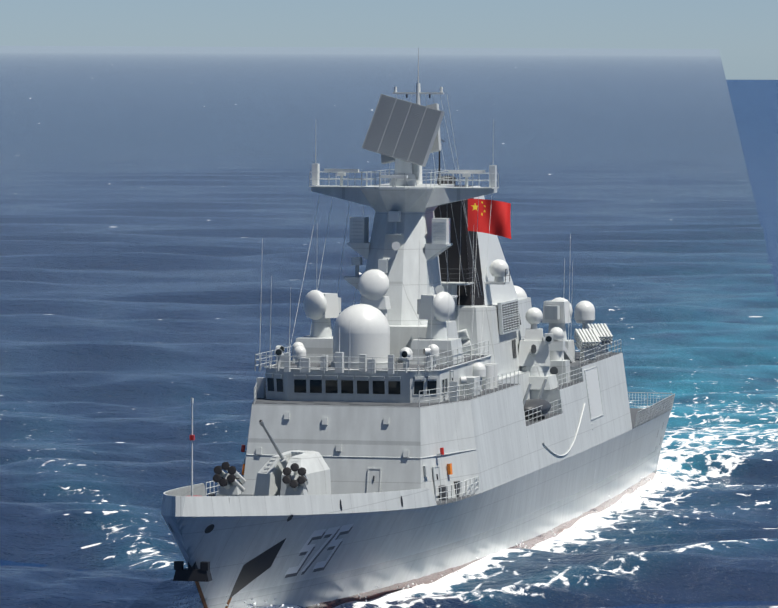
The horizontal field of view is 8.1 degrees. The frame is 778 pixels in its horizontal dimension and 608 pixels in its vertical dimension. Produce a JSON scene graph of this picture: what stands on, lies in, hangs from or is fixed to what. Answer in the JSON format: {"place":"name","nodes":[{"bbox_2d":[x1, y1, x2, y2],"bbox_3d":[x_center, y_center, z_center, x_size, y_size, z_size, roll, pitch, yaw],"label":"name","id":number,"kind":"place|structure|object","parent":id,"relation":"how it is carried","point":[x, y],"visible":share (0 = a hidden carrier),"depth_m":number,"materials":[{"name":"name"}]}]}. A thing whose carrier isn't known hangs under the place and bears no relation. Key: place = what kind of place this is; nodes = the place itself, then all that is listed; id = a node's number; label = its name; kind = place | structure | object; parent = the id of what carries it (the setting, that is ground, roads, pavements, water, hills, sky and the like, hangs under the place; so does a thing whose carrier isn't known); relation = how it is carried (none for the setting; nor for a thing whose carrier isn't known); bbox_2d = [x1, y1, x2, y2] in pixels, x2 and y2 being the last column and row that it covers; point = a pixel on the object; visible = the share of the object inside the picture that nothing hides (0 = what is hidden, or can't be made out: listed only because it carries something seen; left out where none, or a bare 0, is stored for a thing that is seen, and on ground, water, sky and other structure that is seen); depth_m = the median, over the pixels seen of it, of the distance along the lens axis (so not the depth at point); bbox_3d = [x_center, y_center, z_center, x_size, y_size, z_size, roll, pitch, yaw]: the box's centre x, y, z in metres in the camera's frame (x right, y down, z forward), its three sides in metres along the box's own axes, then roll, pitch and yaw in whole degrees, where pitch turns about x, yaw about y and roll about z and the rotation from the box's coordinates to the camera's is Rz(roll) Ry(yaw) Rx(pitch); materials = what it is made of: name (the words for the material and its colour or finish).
{"place":"outdoors","nodes":[
{"label":"outdoors","id":0,"kind":"place"},
{"bbox_2d":[0,46,777,607],"bbox_3d":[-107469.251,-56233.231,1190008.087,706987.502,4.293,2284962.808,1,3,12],"label":"ocean","id":1,"kind":"structure","parent":0,"point":[150,198],"depth_m":849.59,"materials":[{"name":"liquid"}]},
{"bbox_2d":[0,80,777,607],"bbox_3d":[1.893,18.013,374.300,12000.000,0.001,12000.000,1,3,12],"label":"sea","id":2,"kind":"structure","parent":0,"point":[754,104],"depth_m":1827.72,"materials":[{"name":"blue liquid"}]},
{"bbox_2d":[161,408,670,607],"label":"ship hull","id":3,"kind":"object","parent":2,"relation":"on","point":[389,543],"visible":0.62,"depth_m":337.44,"materials":[{"name":"paint"}]},
{"bbox_2d":[213,462,245,495],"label":"rocket launcher","id":4,"kind":"object","parent":3,"relation":"on","point":[229,484],"visible":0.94,"depth_m":329.08,"materials":[{"name":"paint"}]},
{"bbox_2d":[254,420,330,495],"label":"naval gun turret","id":5,"kind":"object","parent":3,"relation":"on","point":[269,478],"visible":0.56,"depth_m":335.92,"materials":[{"name":"paint"}]},
{"bbox_2d":[282,463,308,494],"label":"rocket launcher","id":6,"kind":"object","parent":3,"relation":"on","point":[297,482],"visible":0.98,"depth_m":328.03,"materials":[{"name":"paint"}]},
{"bbox_2d":[164,398,478,503],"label":"foredeck fittings","id":7,"kind":"object","parent":3,"relation":"on","point":[443,492],"visible":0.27,"depth_m":346.51,"materials":[{"name":"paint"}]},
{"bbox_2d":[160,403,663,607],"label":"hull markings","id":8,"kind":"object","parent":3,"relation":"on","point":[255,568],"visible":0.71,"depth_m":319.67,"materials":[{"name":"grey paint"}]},
{"bbox_2d":[173,471,661,607],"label":"bow spray","id":9,"kind":"object","parent":3,"relation":"on","point":[251,605],"visible":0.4,"depth_m":326.63,"materials":[{"name":"white liquid"}]},
{"bbox_2d":[241,339,631,500],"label":"superstructure","id":10,"kind":"object","parent":3,"relation":"on","point":[383,430],"visible":0.85,"depth_m":352.31,"materials":[{"name":"paint"}]},
{"bbox_2d":[255,234,497,400],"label":"bridge top sensors","id":11,"kind":"object","parent":10,"relation":"on","point":[359,339],"visible":0.98,"depth_m":358.46,"materials":[{"name":"paint"}]},
{"bbox_2d":[289,48,498,361],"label":"mast","id":12,"kind":"object","parent":10,"relation":"on","point":[404,202],"visible":0.73,"depth_m":366.13,"materials":[{"name":"metal"}]},
{"bbox_2d":[362,94,444,166],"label":"radar antenna","id":13,"kind":"object","parent":12,"relation":"attached to","point":[404,130],"visible":1,"depth_m":367.79,"materials":[{"name":"paint"}]},
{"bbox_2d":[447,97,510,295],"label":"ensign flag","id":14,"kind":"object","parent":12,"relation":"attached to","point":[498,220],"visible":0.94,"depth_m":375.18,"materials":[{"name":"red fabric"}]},
{"bbox_2d":[434,175,531,376],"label":"funnel","id":15,"kind":"object","parent":10,"relation":"on","point":[502,319],"visible":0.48,"depth_m":379.61,"materials":[{"name":"paint"}]},
{"bbox_2d":[457,234,612,416],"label":"sensors and weapons","id":16,"kind":"object","parent":10,"relation":"on","point":[547,359],"visible":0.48,"depth_m":393.71,"materials":[{"name":"paint"}]},
{"bbox_2d":[628,392,674,427],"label":"flight deck nets","id":17,"kind":"object","parent":3,"relation":"on","point":[668,402],"visible":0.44,"depth_m":429.43,"materials":[{"name":"paint"}]},
{"bbox_2d":[0,0,777,79],"label":"sky","id":18,"kind":"structure","parent":0,"point":[744,32],"materials":[{"name":"blue"}]}
]}

